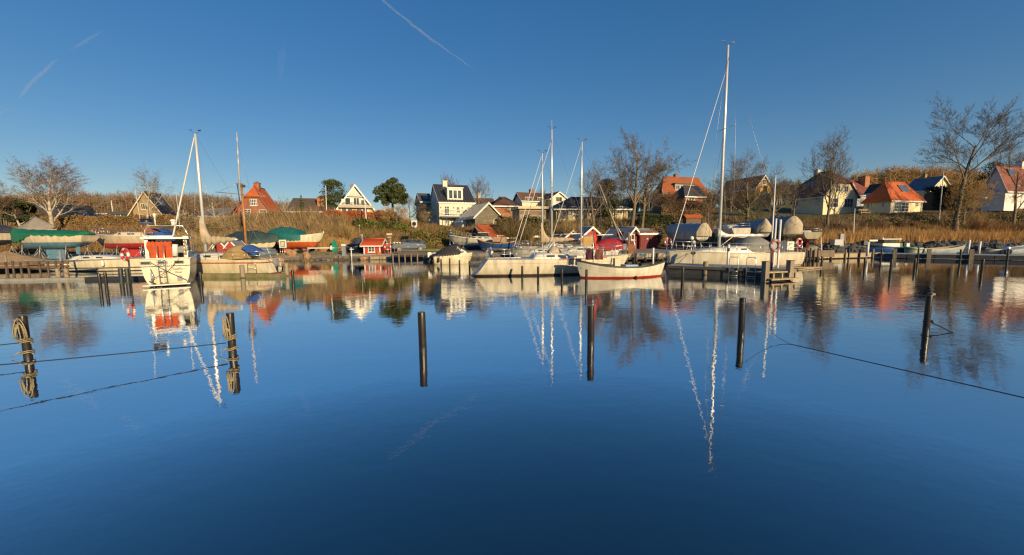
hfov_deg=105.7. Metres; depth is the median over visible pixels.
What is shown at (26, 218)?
holly tree
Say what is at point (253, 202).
window
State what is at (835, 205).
window
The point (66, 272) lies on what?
mooring pile
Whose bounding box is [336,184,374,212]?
house
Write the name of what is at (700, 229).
tarpaulin
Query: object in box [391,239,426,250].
parked car
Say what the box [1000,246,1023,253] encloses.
skiff
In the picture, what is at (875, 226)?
bush
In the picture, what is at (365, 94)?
sky
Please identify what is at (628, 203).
distant wood
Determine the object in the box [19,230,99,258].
sailing boat
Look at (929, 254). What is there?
long pontoon
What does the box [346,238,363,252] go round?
parked car
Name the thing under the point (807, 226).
bush
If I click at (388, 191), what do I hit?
pine tree
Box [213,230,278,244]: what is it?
tarpaulin
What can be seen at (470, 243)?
motor sailer
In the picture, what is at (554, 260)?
racing yacht
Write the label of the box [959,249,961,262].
mooring pile
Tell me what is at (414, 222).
heat pump
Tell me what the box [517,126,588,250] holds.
sailing yacht
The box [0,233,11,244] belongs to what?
sailing boat
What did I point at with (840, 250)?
rock
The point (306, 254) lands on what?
boulder
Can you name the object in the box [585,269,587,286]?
mooring pile
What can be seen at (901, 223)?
bush
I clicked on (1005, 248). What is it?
dome lamp
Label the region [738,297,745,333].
mooring pile
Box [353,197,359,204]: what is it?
balcony door
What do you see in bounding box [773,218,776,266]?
guide pole
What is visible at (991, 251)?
dinghy
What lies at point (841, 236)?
power box
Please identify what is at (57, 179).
birch tree
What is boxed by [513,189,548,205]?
crest house
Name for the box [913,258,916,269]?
mooring pile
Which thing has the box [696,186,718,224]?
bare tree
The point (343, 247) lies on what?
barrier
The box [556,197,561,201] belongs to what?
window
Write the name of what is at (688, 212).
bush
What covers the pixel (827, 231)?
bush
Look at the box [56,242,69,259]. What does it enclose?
boat stand
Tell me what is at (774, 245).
lifebuoy
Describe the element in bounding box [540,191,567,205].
crest house
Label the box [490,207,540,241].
bush
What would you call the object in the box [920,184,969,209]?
cypress hedge
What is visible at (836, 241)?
white box
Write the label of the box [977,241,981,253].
white pole
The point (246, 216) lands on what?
bush
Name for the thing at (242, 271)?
mooring pile
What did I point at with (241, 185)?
signal mast
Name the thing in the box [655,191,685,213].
bare tree
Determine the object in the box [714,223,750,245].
motor boat
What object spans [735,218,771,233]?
tarpaulin
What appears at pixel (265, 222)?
brushwood
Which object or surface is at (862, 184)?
red roof house
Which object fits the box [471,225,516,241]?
tiled boathouse
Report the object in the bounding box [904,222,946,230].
bush
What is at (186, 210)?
bare tree
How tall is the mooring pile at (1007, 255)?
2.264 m
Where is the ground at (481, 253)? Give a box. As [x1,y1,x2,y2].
[0,194,1022,269]
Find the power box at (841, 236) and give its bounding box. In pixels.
[838,234,844,245]
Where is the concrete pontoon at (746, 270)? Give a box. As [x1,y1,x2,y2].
[668,257,785,277]
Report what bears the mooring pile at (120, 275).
in the water
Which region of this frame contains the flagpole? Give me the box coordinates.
[938,163,944,220]
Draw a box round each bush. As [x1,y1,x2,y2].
[158,222,176,230]
[164,214,198,231]
[195,220,222,235]
[221,211,261,222]
[310,225,337,239]
[317,219,362,242]
[409,206,433,224]
[458,232,473,237]
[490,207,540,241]
[547,216,587,236]
[651,224,666,245]
[672,208,699,221]
[743,212,764,220]
[803,221,821,231]
[812,224,840,235]
[825,219,860,232]
[855,220,888,229]
[895,219,919,227]
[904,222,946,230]
[928,218,969,230]
[945,212,1004,231]
[988,218,1011,231]
[998,220,1023,231]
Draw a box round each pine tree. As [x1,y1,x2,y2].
[0,196,35,226]
[372,177,408,211]
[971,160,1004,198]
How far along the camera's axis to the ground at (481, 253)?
50.26 m
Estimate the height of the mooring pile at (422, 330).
1.987 m
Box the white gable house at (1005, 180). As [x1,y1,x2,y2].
[977,162,1023,211]
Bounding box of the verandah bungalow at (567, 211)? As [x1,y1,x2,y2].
[546,197,632,222]
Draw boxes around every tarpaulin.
[0,225,11,232]
[10,228,96,242]
[17,216,56,229]
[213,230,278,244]
[267,227,306,240]
[665,223,711,236]
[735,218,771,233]
[767,216,802,235]
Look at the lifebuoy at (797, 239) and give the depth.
33.27 m
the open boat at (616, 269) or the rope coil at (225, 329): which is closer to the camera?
the rope coil at (225, 329)
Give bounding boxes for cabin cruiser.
[135,190,196,286]
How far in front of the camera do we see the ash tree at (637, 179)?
51.78 m
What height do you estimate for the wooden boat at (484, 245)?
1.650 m
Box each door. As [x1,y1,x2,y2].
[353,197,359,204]
[560,205,566,218]
[640,231,648,246]
[649,231,657,246]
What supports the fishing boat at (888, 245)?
on the water
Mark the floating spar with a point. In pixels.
(809, 268)
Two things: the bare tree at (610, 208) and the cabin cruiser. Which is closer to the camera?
the cabin cruiser
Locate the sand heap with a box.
[0,251,45,265]
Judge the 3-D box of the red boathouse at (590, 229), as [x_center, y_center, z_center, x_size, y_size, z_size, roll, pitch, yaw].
[9.072,-4.642,53.630,3.983,4.729,7.870,-3,6,-20]
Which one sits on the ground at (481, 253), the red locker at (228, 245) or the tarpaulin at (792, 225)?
the red locker at (228, 245)
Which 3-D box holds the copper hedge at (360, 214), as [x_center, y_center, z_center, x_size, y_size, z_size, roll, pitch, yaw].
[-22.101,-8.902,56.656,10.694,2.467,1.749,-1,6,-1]
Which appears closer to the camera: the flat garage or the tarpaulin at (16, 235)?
the tarpaulin at (16, 235)
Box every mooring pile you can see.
[18,315,32,357]
[55,268,60,277]
[63,268,69,276]
[97,274,102,290]
[103,272,108,289]
[118,268,123,282]
[124,268,129,282]
[198,272,202,287]
[226,312,236,353]
[239,265,245,277]
[284,263,288,275]
[291,270,294,285]
[418,311,426,350]
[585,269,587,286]
[587,305,593,343]
[681,267,684,282]
[703,261,707,274]
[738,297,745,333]
[889,259,892,274]
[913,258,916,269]
[922,293,935,328]
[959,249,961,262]
[980,259,984,273]
[1006,249,1009,262]
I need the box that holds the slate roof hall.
[908,174,950,197]
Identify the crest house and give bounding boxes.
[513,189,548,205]
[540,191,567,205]
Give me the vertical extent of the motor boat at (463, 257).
2.500 m
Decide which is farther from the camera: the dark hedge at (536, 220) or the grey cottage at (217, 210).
the grey cottage at (217, 210)
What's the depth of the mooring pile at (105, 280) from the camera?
18.35 m
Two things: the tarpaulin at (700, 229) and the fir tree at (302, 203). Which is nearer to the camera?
the tarpaulin at (700, 229)
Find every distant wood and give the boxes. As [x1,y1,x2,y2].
[0,189,289,224]
[598,179,801,211]
[842,162,990,196]
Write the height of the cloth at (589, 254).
0.595 m
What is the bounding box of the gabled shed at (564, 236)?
[557,230,574,241]
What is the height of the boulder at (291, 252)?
0.968 m
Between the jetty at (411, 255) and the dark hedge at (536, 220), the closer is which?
the jetty at (411, 255)
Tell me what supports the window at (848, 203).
in the cream gable house at (847, 203)
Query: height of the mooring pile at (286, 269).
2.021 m
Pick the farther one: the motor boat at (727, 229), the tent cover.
the motor boat at (727, 229)
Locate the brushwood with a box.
[169,204,348,251]
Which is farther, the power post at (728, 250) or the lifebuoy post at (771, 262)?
the power post at (728, 250)
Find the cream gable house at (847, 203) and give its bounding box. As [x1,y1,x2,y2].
[790,169,860,214]
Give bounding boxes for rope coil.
[11,318,34,357]
[220,316,237,352]
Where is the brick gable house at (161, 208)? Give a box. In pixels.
[127,191,179,217]
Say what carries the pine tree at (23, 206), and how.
on the ground at (481, 253)
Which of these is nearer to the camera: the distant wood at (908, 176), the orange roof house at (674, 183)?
the orange roof house at (674, 183)
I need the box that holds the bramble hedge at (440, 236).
[408,227,458,248]
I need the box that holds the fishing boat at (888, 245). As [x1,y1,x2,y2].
[866,237,909,252]
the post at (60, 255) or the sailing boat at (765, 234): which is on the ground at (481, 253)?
the sailing boat at (765, 234)
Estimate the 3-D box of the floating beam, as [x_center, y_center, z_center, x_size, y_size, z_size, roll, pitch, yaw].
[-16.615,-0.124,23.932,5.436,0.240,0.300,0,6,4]
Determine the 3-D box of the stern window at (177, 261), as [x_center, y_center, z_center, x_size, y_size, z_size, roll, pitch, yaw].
[-16.962,-0.793,19.776,0.400,0.160,0.065,-5,7,-36]
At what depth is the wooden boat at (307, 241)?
45.24 m
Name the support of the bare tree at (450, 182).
on the ground at (481, 253)
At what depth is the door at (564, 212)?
59.44 m
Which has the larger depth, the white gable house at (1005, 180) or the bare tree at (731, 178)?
the bare tree at (731, 178)
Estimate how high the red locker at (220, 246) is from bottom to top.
1.846 m
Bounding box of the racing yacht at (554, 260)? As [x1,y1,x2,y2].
[471,241,628,275]
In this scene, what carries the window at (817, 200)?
in the cream gable house at (847, 203)
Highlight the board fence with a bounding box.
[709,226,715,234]
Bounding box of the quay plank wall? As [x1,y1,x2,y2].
[780,250,834,256]
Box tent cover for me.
[430,243,460,256]
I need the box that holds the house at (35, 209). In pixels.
[29,203,96,218]
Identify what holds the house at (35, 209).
on the ground at (481, 253)
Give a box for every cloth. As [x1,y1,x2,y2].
[585,249,593,259]
[594,249,602,259]
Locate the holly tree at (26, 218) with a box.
[3,211,33,224]
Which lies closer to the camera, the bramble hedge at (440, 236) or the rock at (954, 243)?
the bramble hedge at (440, 236)
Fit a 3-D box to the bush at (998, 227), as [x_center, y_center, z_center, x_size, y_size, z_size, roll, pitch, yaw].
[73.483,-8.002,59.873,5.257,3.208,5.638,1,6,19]
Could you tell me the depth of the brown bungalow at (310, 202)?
67.45 m
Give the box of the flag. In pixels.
[594,229,597,248]
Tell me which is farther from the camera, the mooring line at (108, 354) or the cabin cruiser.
the cabin cruiser
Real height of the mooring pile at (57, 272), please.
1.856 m
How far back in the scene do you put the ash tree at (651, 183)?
53.11 m
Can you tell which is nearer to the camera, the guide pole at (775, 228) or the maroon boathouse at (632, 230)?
the guide pole at (775, 228)
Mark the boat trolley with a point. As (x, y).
(299, 250)
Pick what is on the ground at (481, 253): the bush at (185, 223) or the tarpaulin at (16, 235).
the bush at (185, 223)
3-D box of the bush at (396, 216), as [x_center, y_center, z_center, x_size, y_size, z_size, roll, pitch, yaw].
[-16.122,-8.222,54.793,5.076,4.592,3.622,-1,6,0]
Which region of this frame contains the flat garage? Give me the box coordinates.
[510,206,548,221]
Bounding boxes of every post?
[58,250,62,273]
[126,248,131,282]
[726,242,730,264]
[770,238,773,277]
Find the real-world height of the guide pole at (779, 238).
4.094 m
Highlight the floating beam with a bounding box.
[202,273,286,276]
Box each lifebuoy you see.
[120,248,129,260]
[664,238,671,245]
[769,239,780,251]
[795,238,802,246]
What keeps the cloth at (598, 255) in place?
hanging from the open boat at (616, 269)
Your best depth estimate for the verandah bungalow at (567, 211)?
60.24 m
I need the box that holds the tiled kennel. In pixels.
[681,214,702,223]
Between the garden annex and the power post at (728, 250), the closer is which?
the power post at (728, 250)
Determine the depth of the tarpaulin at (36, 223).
41.85 m
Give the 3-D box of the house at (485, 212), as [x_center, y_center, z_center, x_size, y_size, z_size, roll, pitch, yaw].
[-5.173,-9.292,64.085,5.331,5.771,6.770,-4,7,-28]
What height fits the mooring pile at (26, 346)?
2.043 m
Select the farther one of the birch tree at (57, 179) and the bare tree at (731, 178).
the bare tree at (731, 178)
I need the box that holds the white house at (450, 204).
[430,180,475,225]
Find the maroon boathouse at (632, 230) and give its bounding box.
[601,226,639,248]
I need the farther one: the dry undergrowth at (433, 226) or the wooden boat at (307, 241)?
the dry undergrowth at (433, 226)
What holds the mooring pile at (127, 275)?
in the water
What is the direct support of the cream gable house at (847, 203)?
on the ground at (481, 253)
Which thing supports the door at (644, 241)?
in the double door shed at (647, 238)
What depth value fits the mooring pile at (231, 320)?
7.82 m
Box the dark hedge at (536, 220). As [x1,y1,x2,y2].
[496,214,548,238]
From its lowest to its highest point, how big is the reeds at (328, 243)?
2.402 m
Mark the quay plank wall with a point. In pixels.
(827, 253)
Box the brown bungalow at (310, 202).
[286,196,334,212]
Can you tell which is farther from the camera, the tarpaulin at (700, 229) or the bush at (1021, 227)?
the bush at (1021, 227)
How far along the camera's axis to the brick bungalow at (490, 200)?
80.61 m
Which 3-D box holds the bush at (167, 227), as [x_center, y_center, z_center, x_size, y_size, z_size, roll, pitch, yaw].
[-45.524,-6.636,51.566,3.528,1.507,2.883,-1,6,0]
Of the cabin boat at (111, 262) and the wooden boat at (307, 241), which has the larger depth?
the wooden boat at (307, 241)
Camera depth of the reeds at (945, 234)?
56.45 m
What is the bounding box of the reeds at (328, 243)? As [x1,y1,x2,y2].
[319,233,349,251]
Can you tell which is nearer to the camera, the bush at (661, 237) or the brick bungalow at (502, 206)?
the bush at (661, 237)
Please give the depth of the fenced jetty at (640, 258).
31.47 m
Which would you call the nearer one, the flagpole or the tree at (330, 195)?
the flagpole
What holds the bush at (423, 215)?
on the ground at (481, 253)
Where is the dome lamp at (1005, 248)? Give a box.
[1002,246,1010,254]
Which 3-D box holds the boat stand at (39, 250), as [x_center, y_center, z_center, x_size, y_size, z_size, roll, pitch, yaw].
[-42.745,-2.352,35.073,0.789,1.614,0.902,-1,6,0]
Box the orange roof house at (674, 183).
[651,173,707,209]
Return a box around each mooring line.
[0,343,225,364]
[747,304,1023,397]
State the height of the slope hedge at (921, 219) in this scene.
2.525 m
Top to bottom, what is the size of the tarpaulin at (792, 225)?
2.230 m
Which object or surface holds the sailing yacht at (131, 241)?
on the ground at (481, 253)
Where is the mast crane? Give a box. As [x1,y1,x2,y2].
[599,184,635,255]
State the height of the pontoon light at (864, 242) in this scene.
1.528 m
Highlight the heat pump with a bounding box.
[411,220,416,228]
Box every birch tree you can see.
[1,153,97,225]
[121,167,176,226]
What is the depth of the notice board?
42.29 m
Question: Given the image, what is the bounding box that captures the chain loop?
[922,320,953,332]
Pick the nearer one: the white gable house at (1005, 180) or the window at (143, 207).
the window at (143, 207)
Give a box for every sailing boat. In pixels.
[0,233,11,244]
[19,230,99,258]
[172,130,280,274]
[511,150,574,256]
[548,139,626,255]
[750,232,769,238]
[792,228,821,247]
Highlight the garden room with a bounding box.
[107,211,132,216]
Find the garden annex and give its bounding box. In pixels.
[454,212,465,226]
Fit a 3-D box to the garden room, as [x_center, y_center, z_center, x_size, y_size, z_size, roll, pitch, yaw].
[-60.826,-9.414,61.526,2.912,1.783,4.400,-3,6,-20]
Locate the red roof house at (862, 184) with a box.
[849,176,870,205]
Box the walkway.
[0,260,83,277]
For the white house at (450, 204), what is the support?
on the ground at (481, 253)
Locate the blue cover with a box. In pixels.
[148,228,172,235]
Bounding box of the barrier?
[307,244,345,255]
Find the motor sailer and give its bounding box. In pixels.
[448,230,504,248]
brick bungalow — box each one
[474,193,493,204]
[492,197,522,218]
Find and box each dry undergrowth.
[0,222,176,253]
[342,214,475,248]
[469,212,790,248]
[788,207,1023,240]
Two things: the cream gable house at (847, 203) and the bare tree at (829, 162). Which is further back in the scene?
the cream gable house at (847, 203)
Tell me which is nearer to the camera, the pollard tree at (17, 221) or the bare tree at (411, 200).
the pollard tree at (17, 221)
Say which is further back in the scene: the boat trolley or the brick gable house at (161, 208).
the brick gable house at (161, 208)
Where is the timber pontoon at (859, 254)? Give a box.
[804,249,883,258]
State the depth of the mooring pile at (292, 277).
19.26 m
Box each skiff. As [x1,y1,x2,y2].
[922,244,966,253]
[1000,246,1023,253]
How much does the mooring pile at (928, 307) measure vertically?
2.076 m
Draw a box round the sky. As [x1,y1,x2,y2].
[0,0,1023,220]
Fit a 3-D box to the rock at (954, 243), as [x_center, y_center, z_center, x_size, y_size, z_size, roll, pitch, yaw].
[62.655,-4.661,54.887,0.901,1.025,1.327,-1,6,-8]
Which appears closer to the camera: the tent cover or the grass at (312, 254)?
the tent cover
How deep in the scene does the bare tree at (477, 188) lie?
74.73 m
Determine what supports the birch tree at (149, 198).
on the ground at (481, 253)
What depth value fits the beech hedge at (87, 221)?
52.63 m
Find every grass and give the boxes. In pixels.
[277,251,340,254]
[415,247,463,251]
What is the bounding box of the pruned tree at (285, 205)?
[274,198,298,215]
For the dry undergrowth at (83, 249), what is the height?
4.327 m
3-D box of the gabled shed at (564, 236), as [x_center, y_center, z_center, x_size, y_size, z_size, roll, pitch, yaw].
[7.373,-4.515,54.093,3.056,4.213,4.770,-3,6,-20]
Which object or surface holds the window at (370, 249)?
in the harbour hut at (372, 245)
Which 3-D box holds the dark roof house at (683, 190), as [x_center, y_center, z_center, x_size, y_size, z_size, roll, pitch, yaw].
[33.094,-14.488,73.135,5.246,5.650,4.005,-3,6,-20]
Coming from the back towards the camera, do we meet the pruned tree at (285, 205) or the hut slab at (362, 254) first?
the pruned tree at (285, 205)
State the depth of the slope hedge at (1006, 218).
60.65 m
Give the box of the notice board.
[279,240,286,254]
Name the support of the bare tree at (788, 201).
on the ground at (481, 253)
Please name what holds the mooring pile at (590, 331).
in the water
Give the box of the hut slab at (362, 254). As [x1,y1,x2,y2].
[349,254,382,255]
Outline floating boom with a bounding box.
[0,277,84,280]
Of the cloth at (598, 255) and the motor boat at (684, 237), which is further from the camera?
the motor boat at (684, 237)
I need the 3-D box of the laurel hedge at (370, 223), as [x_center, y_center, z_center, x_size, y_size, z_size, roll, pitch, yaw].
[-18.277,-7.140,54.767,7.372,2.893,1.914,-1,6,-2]
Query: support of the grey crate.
on the ground at (481, 253)
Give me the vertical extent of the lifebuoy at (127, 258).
0.756 m
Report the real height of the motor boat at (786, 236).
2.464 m
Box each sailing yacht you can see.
[90,227,169,256]
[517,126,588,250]
[665,40,804,266]
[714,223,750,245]
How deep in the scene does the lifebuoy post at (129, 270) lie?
21.27 m
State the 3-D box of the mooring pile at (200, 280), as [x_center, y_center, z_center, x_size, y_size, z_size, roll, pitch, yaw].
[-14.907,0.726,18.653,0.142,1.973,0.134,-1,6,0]
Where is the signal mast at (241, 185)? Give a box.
[218,132,265,244]
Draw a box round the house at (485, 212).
[458,202,502,226]
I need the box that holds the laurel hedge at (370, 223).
[354,217,408,233]
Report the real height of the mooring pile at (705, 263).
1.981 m
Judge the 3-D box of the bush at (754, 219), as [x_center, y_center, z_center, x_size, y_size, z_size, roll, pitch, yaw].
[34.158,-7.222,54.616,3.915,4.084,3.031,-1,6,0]
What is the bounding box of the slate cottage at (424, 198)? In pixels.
[414,193,430,212]
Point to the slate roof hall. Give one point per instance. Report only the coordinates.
(916, 185)
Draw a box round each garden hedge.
[658,191,716,211]
[659,198,714,217]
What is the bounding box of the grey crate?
[258,249,275,255]
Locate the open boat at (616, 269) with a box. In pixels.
[576,248,665,277]
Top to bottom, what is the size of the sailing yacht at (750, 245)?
15.557 m
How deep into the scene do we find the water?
5.07 m
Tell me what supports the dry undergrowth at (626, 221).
on the ground at (481, 253)
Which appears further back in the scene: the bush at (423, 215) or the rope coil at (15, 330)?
the bush at (423, 215)
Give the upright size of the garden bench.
0.745 m
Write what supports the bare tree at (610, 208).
on the ground at (481, 253)
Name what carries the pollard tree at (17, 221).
on the ground at (481, 253)
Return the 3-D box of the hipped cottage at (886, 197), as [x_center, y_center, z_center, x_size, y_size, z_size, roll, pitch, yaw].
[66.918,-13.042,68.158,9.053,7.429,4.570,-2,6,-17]
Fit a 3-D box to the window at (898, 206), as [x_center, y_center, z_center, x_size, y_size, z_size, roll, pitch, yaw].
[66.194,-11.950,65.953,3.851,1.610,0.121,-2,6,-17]
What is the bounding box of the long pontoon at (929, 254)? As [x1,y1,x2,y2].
[880,249,1023,259]
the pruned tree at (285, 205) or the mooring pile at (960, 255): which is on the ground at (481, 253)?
the pruned tree at (285, 205)
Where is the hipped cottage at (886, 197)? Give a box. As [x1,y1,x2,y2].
[860,181,926,213]
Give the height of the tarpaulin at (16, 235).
1.377 m
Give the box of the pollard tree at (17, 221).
[0,207,37,226]
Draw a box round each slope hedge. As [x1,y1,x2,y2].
[863,213,942,225]
[966,213,1023,224]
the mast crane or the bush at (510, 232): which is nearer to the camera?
the mast crane
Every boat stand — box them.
[34,245,43,258]
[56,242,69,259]
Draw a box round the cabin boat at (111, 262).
[43,253,143,270]
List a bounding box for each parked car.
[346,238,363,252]
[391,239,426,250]
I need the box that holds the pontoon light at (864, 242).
[860,240,877,255]
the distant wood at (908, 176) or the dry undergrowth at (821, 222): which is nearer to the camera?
the dry undergrowth at (821, 222)
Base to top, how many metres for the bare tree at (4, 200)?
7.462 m
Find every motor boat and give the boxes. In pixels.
[247,242,275,248]
[428,240,471,264]
[667,233,708,248]
[764,234,796,241]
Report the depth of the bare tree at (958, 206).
56.47 m
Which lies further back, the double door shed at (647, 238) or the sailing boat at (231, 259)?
the double door shed at (647, 238)
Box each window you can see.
[140,203,149,209]
[140,261,150,264]
[174,260,183,263]
[250,199,256,205]
[345,197,350,204]
[367,247,375,252]
[444,206,449,215]
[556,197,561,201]
[814,198,820,204]
[830,198,838,207]
[843,198,852,207]
[893,202,908,211]
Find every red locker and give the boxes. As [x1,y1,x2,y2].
[212,242,226,252]
[223,239,245,250]
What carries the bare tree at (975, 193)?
on the ground at (481, 253)
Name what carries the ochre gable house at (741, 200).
on the ground at (481, 253)
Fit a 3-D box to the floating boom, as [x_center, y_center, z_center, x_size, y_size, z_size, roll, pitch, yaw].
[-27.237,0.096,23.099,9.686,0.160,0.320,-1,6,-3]
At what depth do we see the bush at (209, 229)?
50.24 m
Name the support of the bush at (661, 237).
on the ground at (481, 253)
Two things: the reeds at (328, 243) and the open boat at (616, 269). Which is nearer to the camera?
the open boat at (616, 269)
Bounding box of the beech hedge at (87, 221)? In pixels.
[40,213,174,227]
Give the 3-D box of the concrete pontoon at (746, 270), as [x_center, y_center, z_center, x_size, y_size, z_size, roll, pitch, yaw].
[12.463,-0.526,22.687,5.922,1.499,2.172,4,8,37]
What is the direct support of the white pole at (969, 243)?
on the long pontoon at (929, 254)
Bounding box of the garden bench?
[858,209,869,213]
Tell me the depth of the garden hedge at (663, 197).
79.38 m
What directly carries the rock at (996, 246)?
on the ground at (481, 253)
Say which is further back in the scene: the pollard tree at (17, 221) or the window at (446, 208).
the window at (446, 208)
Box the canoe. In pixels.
[330,239,337,251]
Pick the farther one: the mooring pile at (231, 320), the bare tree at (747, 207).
the bare tree at (747, 207)
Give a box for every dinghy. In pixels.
[903,246,922,252]
[985,248,1000,253]
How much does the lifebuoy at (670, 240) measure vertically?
0.679 m
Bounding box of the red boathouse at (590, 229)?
[570,226,602,245]
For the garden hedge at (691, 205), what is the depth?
64.78 m
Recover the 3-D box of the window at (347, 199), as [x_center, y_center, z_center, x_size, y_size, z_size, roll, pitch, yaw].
[-25.714,-11.907,60.761,0.990,1.210,0.121,-4,7,-27]
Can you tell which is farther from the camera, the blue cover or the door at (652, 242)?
the door at (652, 242)
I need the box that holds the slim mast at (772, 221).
[769,175,775,277]
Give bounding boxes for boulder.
[286,250,296,255]
[303,251,310,259]
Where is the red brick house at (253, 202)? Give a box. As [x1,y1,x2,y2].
[229,182,281,216]
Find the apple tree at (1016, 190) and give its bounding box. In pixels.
[988,146,1023,225]
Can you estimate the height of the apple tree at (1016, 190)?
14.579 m
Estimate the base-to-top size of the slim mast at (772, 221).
5.814 m
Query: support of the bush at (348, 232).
on the ground at (481, 253)
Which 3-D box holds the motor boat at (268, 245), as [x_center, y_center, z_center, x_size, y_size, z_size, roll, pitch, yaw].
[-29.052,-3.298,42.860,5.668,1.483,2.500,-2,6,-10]
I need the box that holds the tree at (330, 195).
[316,178,346,209]
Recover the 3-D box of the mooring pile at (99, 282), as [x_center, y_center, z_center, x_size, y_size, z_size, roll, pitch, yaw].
[-19.163,0.815,18.119,0.124,1.988,0.136,-1,6,0]
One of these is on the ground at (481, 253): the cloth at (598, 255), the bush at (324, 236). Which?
the bush at (324, 236)
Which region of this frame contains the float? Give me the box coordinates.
[84,276,144,279]
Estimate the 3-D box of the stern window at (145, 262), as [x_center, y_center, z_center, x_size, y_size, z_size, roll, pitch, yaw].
[-17.984,-0.707,19.042,0.400,0.160,0.065,-5,7,-36]
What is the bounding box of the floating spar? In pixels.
[797,267,821,269]
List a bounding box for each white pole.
[966,240,970,253]
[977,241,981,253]
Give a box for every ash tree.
[599,125,672,225]
[610,140,699,228]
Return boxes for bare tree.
[0,180,16,214]
[169,200,199,219]
[184,192,238,216]
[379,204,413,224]
[400,195,428,220]
[441,172,459,184]
[467,176,493,203]
[567,157,631,229]
[586,170,630,229]
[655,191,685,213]
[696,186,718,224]
[701,145,785,222]
[712,169,744,211]
[750,175,800,217]
[776,177,827,215]
[797,125,857,226]
[914,92,1023,239]
[942,169,999,223]
[990,146,1023,165]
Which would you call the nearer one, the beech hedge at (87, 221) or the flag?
the flag
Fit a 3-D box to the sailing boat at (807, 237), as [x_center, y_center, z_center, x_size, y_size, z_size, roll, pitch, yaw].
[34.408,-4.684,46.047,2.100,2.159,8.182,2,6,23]
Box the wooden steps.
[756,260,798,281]
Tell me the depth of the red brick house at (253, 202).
60.77 m
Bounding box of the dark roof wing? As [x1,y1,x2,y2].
[863,183,881,197]
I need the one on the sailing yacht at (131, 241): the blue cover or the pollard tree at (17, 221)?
the blue cover
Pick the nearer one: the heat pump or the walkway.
the walkway
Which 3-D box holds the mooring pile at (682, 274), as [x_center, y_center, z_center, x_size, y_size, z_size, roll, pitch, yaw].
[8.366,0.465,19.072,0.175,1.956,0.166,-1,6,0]
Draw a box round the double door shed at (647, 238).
[636,228,660,248]
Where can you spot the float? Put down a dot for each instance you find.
(116, 278)
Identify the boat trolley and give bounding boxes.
[290,245,313,253]
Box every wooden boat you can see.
[276,231,323,251]
[477,237,514,251]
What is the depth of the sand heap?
32.63 m
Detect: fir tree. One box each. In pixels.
[299,195,303,211]
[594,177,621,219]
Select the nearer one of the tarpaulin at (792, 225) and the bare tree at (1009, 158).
the tarpaulin at (792, 225)
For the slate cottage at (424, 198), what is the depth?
76.46 m
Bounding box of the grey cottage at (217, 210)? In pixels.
[197,208,233,218]
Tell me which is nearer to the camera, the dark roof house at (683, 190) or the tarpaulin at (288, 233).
the tarpaulin at (288, 233)
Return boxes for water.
[0,249,1023,554]
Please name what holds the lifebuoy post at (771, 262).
in the water
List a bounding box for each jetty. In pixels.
[391,250,438,260]
[619,241,665,263]
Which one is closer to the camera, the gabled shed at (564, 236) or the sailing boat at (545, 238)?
the sailing boat at (545, 238)
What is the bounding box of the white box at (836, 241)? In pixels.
[830,239,842,244]
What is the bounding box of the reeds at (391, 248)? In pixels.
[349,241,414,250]
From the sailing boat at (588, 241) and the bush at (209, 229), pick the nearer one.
the sailing boat at (588, 241)
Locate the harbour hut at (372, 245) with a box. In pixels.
[360,238,388,253]
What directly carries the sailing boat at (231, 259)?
on the water
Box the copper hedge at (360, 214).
[322,208,395,220]
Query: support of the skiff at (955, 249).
on the water
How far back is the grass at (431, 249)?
48.11 m
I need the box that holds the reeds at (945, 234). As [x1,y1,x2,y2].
[811,222,1023,243]
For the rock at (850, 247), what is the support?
on the ground at (481, 253)
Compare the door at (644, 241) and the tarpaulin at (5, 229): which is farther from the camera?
the door at (644, 241)
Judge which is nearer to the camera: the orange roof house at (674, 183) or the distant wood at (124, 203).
the orange roof house at (674, 183)
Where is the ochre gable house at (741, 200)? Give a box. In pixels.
[717,174,771,208]
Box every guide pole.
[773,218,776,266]
[776,219,781,267]
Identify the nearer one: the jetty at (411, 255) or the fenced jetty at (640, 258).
the fenced jetty at (640, 258)
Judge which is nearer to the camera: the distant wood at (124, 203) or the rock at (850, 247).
the rock at (850, 247)
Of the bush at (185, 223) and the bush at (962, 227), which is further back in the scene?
the bush at (962, 227)
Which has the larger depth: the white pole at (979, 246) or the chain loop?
the white pole at (979, 246)
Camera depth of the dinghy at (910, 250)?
42.19 m
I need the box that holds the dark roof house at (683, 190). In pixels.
[671,185,705,202]
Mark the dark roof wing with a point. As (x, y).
(871, 188)
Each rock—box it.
[835,248,844,251]
[845,245,856,250]
[951,241,960,245]
[992,244,999,248]
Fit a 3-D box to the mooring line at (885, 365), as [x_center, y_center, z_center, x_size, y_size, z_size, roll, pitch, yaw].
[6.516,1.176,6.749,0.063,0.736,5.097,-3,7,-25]
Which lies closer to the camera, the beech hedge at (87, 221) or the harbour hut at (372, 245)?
the harbour hut at (372, 245)
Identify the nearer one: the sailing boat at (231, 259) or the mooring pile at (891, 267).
the mooring pile at (891, 267)
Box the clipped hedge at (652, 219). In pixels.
[637,213,671,230]
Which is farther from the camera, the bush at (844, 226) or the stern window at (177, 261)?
the bush at (844, 226)
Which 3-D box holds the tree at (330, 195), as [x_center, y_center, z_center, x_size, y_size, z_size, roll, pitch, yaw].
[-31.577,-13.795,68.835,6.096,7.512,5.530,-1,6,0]
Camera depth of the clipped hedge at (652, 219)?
55.83 m
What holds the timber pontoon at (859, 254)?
on the water

